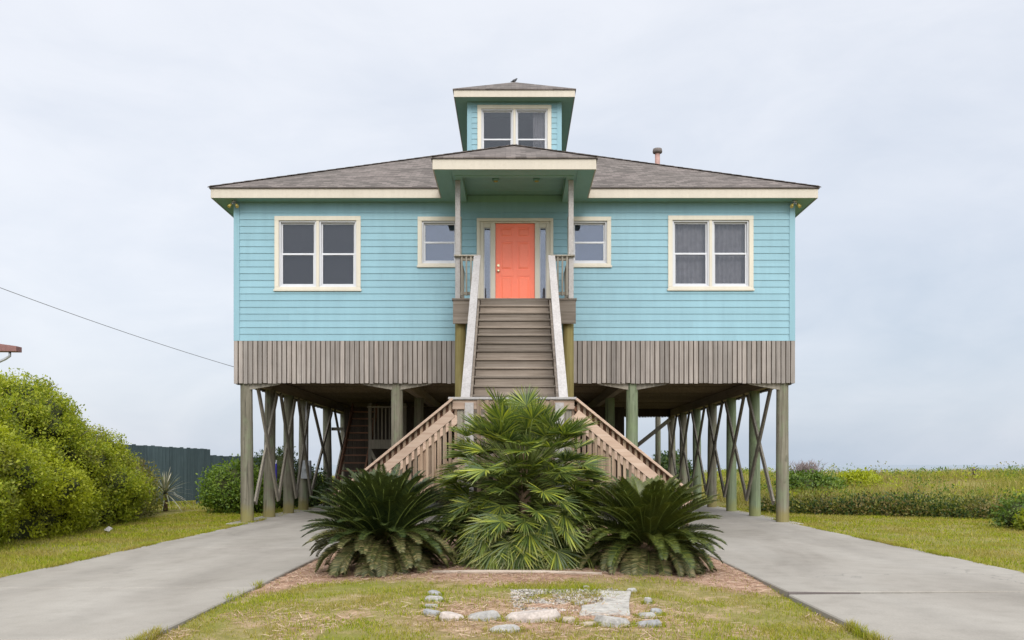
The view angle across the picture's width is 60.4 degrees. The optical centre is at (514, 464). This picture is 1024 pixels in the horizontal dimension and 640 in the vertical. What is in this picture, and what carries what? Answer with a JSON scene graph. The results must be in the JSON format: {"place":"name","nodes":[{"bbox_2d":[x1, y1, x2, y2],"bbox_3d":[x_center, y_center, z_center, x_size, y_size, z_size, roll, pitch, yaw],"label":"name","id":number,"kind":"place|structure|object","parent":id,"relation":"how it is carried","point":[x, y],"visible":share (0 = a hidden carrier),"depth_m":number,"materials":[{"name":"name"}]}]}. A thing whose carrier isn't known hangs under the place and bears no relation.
{"place":"outdoors","nodes":[
{"label":"outdoors","id":0,"kind":"place"},
{"bbox_2d":[0,524,339,639],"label":"driveway","id":1,"kind":"structure","parent":0,"point":[169,585],"depth_m":10.16,"materials":[{"name":"concrete"}]},
{"bbox_2d":[0,500,1023,639],"bbox_3d":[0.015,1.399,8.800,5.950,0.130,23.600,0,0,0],"label":"lawn","id":2,"kind":"structure","parent":0,"point":[234,629],"depth_m":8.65,"materials":[{"name":"plant"}]},
{"bbox_2d":[300,463,464,577],"bbox_3d":[-1.717,0.698,11.530,2.172,1.444,2.195,0,0,0],"label":"sago palm","id":3,"kind":"object","parent":2,"relation":"on","point":[379,530],"visible":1,"depth_m":11.14,"materials":[{"name":"green plant"}]},
{"bbox_2d":[423,604,437,607],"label":"rock","id":4,"kind":"object","parent":2,"relation":"on","point":[427,605],"visible":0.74,"depth_m":8.50,"materials":[{"name":"grey stone"}]},
{"bbox_2d":[423,609,440,616],"bbox_3d":[-0.763,1.380,8.115,0.161,0.097,0.136,0,0,33],"label":"rock","id":5,"kind":"object","parent":2,"relation":"on","point":[428,611],"visible":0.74,"depth_m":8.08,"materials":[{"name":"grey stone"}]},
{"bbox_2d":[425,595,442,601],"bbox_3d":[-0.811,1.372,8.922,0.195,0.100,0.150,0,0,0],"label":"rock","id":6,"kind":"object","parent":2,"relation":"on","point":[431,597],"visible":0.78,"depth_m":8.87,"materials":[{"name":"grey stone"}]},
{"bbox_2d":[428,590,441,595],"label":"rock","id":7,"kind":"object","parent":2,"relation":"on","point":[433,591],"visible":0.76,"depth_m":9.32,"materials":[{"name":"grey stone"}]},
{"bbox_2d":[439,611,464,620],"bbox_3d":[-0.558,1.370,7.859,0.232,0.114,0.143,0,0,0],"label":"rock","id":8,"kind":"object","parent":2,"relation":"on","point":[446,615],"visible":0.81,"depth_m":7.81,"materials":[{"name":"beige stone"}]},
{"bbox_2d":[468,610,499,621],"bbox_3d":[-0.283,1.366,7.880,0.264,0.118,0.212,0,0,-36],"label":"rock","id":9,"kind":"object","parent":2,"relation":"on","point":[484,615],"visible":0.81,"depth_m":7.83,"materials":[{"name":"grey stone"}]},
{"bbox_2d":[159,555,848,639],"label":"pine straw","id":10,"kind":"object","parent":2,"relation":"on","point":[415,574],"visible":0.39,"depth_m":8.88,"materials":[{"name":"brown plant"}]},
{"bbox_2d":[490,624,519,632],"bbox_3d":[-0.080,1.379,7.326,0.266,0.090,0.177,0,0,0],"label":"rock","id":11,"kind":"object","parent":2,"relation":"on","point":[507,627],"visible":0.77,"depth_m":7.29,"materials":[{"name":"grey stone"}]},
{"bbox_2d":[335,255,691,553],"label":"entry staircase","id":12,"kind":"structure","parent":2,"relation":"on","point":[515,340],"depth_m":15.85,"materials":[{"name":"brown wood"}]},
{"bbox_2d":[432,570,601,574],"bbox_3d":[0.032,1.337,10.955,2.106,0.060,0.128,0,0,3],"label":"timber edging","id":13,"kind":"object","parent":2,"relation":"on","point":[509,571],"visible":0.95,"depth_m":10.93,"materials":[{"name":"beige wood"}]},
{"bbox_2d":[505,609,560,622],"bbox_3d":[0.168,1.359,7.887,0.504,0.137,0.341,0,0,0],"label":"rock","id":14,"kind":"object","parent":2,"relation":"on","point":[532,616],"visible":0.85,"depth_m":7.78,"materials":[{"name":"beige stone"}]},
{"bbox_2d":[509,588,618,610],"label":"shell gravel","id":15,"kind":"structure","parent":2,"relation":"on","point":[525,592],"depth_m":9.19,"materials":[{"name":"grey gravel"}]},
{"bbox_2d":[562,616,574,622],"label":"rock","id":16,"kind":"object","parent":2,"relation":"on","point":[567,618],"visible":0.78,"depth_m":7.71,"materials":[{"name":"beige stone"}]},
{"bbox_2d":[579,621,595,626],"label":"rock","id":17,"kind":"object","parent":2,"relation":"on","point":[589,623],"visible":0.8,"depth_m":7.53,"materials":[{"name":"beige stone"}]},
{"bbox_2d":[579,590,630,615],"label":"concrete slab","id":18,"kind":"structure","parent":2,"relation":"on","point":[622,600],"depth_m":8.61,"materials":[{"name":"grey concrete"}]},
{"bbox_2d":[593,615,629,627],"bbox_3d":[0.845,1.361,7.609,0.255,0.128,0.237,0,0,-37],"label":"rock","id":19,"kind":"object","parent":2,"relation":"on","point":[608,620],"visible":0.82,"depth_m":7.54,"materials":[{"name":"grey stone"}]},
{"bbox_2d":[639,612,656,618],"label":"rock","id":20,"kind":"object","parent":2,"relation":"on","point":[652,614],"visible":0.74,"depth_m":8.03,"materials":[{"name":"grey stone"}]},
{"bbox_2d":[644,597,651,604],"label":"rock","id":21,"kind":"object","parent":2,"relation":"on","point":[647,599],"visible":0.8,"depth_m":8.91,"materials":[{"name":"grey stone"}]},
{"bbox_2d":[636,619,661,627],"bbox_3d":[1.162,1.390,7.628,0.230,0.100,0.139,0,0,0],"label":"rock","id":22,"kind":"object","parent":2,"relation":"on","point":[651,622],"visible":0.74,"depth_m":7.58,"materials":[{"name":"grey stone"}]},
{"bbox_2d":[572,473,726,577],"bbox_3d":[1.758,0.777,11.533,2.044,1.326,2.025,0,0,22],"label":"sago palm","id":23,"kind":"object","parent":2,"relation":"on","point":[651,516],"visible":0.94,"depth_m":11.14,"materials":[{"name":"green plant"}]},
{"bbox_2d":[650,608,662,613],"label":"rock","id":24,"kind":"object","parent":2,"relation":"on","point":[658,610],"visible":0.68,"depth_m":8.25,"materials":[{"name":"grey stone"}]},
{"bbox_2d":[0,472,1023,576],"bbox_3d":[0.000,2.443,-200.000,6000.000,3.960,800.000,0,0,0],"label":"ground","id":25,"kind":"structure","parent":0,"point":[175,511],"depth_m":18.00,"materials":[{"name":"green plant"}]},
{"bbox_2d":[0,344,21,362],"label":"neighbour house","id":26,"kind":"structure","parent":25,"relation":"on","point":[9,349],"depth_m":29.86,"materials":[{"name":"paint"}]},
{"bbox_2d":[0,367,157,544],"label":"hedge","id":27,"kind":"object","parent":25,"relation":"on","point":[63,466],"visible":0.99,"depth_m":17.56,"materials":[{"name":"green plant"}]},
{"bbox_2d":[109,453,168,520],"bbox_3d":[-10.822,0.532,23.980,2.872,1.868,5.650,0,0,-26],"label":"shrub","id":28,"kind":"object","parent":25,"relation":"on","point":[154,502],"visible":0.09,"depth_m":24.11,"materials":[{"name":"green plant"}]},
{"bbox_2d":[152,470,188,510],"bbox_3d":[-10.533,0.771,26.590,1.983,1.462,2.112,0,0,0],"label":"yucca","id":29,"kind":"object","parent":25,"relation":"on","point":[166,486],"visible":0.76,"depth_m":26.54,"materials":[{"name":"green plant"}]},
{"bbox_2d":[117,444,259,503],"bbox_3d":[-11.422,0.363,31.711,0.136,2.213,9.128,0,0,29],"label":"fence","id":30,"kind":"object","parent":25,"relation":"on","point":[184,465],"visible":0.34,"depth_m":31.02,"materials":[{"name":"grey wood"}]},
{"bbox_2d":[195,453,279,513],"bbox_3d":[-8.073,0.564,25.649,2.360,1.817,2.248,0,0,0],"label":"shrub","id":31,"kind":"object","parent":25,"relation":"on","point":[223,490],"visible":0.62,"depth_m":25.08,"materials":[{"name":"green plant"}]},
{"bbox_2d":[253,446,333,507],"bbox_3d":[-7.310,0.342,28.604,3.195,2.245,2.295,0,0,-30],"label":"shrub","id":32,"kind":"object","parent":25,"relation":"on","point":[320,483],"visible":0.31,"depth_m":28.41,"materials":[{"name":"green plant"}]},
{"bbox_2d":[208,82,820,521],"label":"stilt house","id":33,"kind":"structure","parent":25,"relation":"on","point":[676,288],"depth_m":20.94,"materials":[{"name":"teal wood"}]},
{"bbox_2d":[0,287,233,366],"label":"power cable","id":34,"kind":"object","parent":33,"relation":"attached to","point":[108,326],"visible":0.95,"depth_m":18.24,"materials":[{"name":"grey rubber"}]},
{"bbox_2d":[301,401,310,478],"bbox_3d":[-6.300,-0.755,26.590,0.280,2.350,0.260,0,0,0],"label":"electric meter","id":35,"kind":"object","parent":33,"relation":"attached to","point":[303,474],"visible":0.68,"depth_m":26.55,"materials":[{"name":"grey paint"}]},
{"bbox_2d":[273,216,360,290],"bbox_3d":[-4.680,-5.020,21.001,2.090,1.790,0.207,0,0,0],"label":"window","id":36,"kind":"structure","parent":33,"relation":"in","point":[312,253],"depth_m":21.10,"materials":[{"name":"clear glass"}]},
{"bbox_2d":[417,217,460,267],"bbox_3d":[-1.780,-5.295,21.006,1.080,1.210,0.217,0,0,0],"label":"window","id":37,"kind":"structure","parent":33,"relation":"in","point":[436,235],"depth_m":21.11,"materials":[{"name":"clear glass"}]},
{"bbox_2d":[477,105,550,148],"bbox_3d":[0.000,-9.905,26.394,2.250,1.680,0.292,0,0,0],"label":"window","id":38,"kind":"structure","parent":33,"relation":"in","point":[539,112],"depth_m":26.30,"materials":[{"name":"white glass"}]},
{"bbox_2d":[496,224,534,297],"bbox_3d":[0.018,-4.725,20.973,0.935,2.050,0.125,0,0,0],"label":"door","id":39,"kind":"structure","parent":33,"relation":"in","point":[515,243],"depth_m":20.99,"materials":[{"name":"orange wood"}]},
{"bbox_2d":[574,217,611,267],"bbox_3d":[1.785,-5.295,21.006,1.070,1.210,0.217,0,0,0],"label":"window","id":40,"kind":"structure","parent":33,"relation":"in","point":[592,235],"depth_m":21.11,"materials":[{"name":"white glass"}]},
{"bbox_2d":[667,216,754,290],"bbox_3d":[4.670,-5.030,21.044,2.070,1.790,0.292,0,0,0],"label":"window","id":41,"kind":"structure","parent":33,"relation":"in","point":[706,253],"depth_m":21.13,"materials":[{"name":"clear glass"}]},
{"bbox_2d":[430,385,616,572],"bbox_3d":[0.140,0.480,12.064,2.706,3.240,2.634,0,0,0],"label":"fan palm","id":42,"kind":"object","parent":25,"relation":"on","point":[540,535],"visible":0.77,"depth_m":11.51,"materials":[{"name":"green plant"}]},
{"bbox_2d":[319,460,1023,513],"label":"dune grass","id":43,"kind":"structure","parent":25,"relation":"on","point":[720,497],"depth_m":37.24,"materials":[{"name":"green plant"}]},
{"bbox_2d":[652,449,692,479],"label":"shrub","id":44,"kind":"object","parent":25,"relation":"on","point":[664,461],"visible":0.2,"depth_m":43.49,"materials":[{"name":"green plant"}]},
{"bbox_2d":[789,459,826,477],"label":"bare shrub","id":45,"kind":"object","parent":25,"relation":"on","point":[802,466],"visible":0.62,"depth_m":40.45,"materials":[{"name":"grey plant"}]},
{"bbox_2d":[773,468,845,493],"bbox_3d":[12.618,0.848,37.540,3.510,1.419,2.419,0,0,-28],"label":"shrub","id":46,"kind":"object","parent":25,"relation":"on","point":[807,478],"visible":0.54,"depth_m":36.92,"materials":[{"name":"green plant"}]},
{"bbox_2d":[834,467,887,487],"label":"shrub","id":47,"kind":"object","parent":25,"relation":"on","point":[851,475],"visible":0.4,"depth_m":40.40,"materials":[{"name":"yellow plant"}]},
{"bbox_2d":[705,461,1023,480],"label":"dune scrub","id":48,"kind":"object","parent":25,"relation":"on","point":[894,469],"visible":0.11,"depth_m":50.28,"materials":[{"name":"green plant"}]},
{"bbox_2d":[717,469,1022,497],"bbox_3d":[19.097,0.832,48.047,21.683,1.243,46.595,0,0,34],"label":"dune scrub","id":49,"kind":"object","parent":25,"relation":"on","point":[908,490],"visible":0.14,"depth_m":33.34,"materials":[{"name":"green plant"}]},
{"bbox_2d":[745,487,1023,519],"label":"dune scrub","id":50,"kind":"object","parent":25,"relation":"on","point":[943,512],"visible":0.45,"depth_m":24.04,"materials":[{"name":"green plant"}]},
{"bbox_2d":[989,491,1023,527],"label":"shrub","id":51,"kind":"object","parent":25,"relation":"on","point":[1006,514],"visible":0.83,"depth_m":19.44,"materials":[{"name":"green plant"}]},
{"bbox_2d":[1010,508,1023,529],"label":"shrub","id":52,"kind":"object","parent":25,"relation":"on","point":[1019,524],"visible":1,"depth_m":18.62,"materials":[{"name":"green plant"}]},
{"bbox_2d":[0,0,1023,464],"label":"sky","id":53,"kind":"structure","parent":0,"point":[118,118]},
{"bbox_2d":[226,501,803,524],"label":"pavement","id":54,"kind":"structure","parent":0,"point":[304,517],"depth_m":22.45,"materials":[{"name":"concrete"}]},
{"bbox_2d":[275,460,276,479],"bbox_3d":[-6.700,0.610,24.447,0.162,1.487,0.349,0,0,31],"label":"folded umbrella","id":55,"kind":"object","parent":54,"relation":"on","point":[276,469],"visible":0.3,"depth_m":24.52,"materials":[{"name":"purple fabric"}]},
{"bbox_2d":[334,403,406,494],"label":"back staircase","id":56,"kind":"structure","parent":54,"relation":"on","point":[378,444],"depth_m":26.91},
{"bbox_2d":[416,583,667,633],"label":"grass","id":57,"kind":"structure","parent":0,"point":[501,617],"depth_m":7.81,"materials":[{"name":"plant"}]},
{"bbox_2d":[294,465,1023,476],"bbox_3d":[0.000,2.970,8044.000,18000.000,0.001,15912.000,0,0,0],"label":"water","id":58,"kind":"structure","parent":0,"point":[840,467],"depth_m":968.18,"materials":[{"name":"grey liquid"}]},
{"bbox_2d":[678,524,1023,639],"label":"driveway","id":59,"kind":"structure","parent":0,"point":[909,594],"depth_m":10.33,"materials":[{"name":"concrete"}]},
{"bbox_2d":[788,591,860,596],"bbox_3d":[3.356,1.446,9.525,0.788,0.148,0.026,0,0,0],"label":"joint filler","id":60,"kind":"object","parent":59,"relation":"in","point":[791,592],"visible":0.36,"depth_m":9.52,"materials":[{"name":"grey concrete"}]}
]}

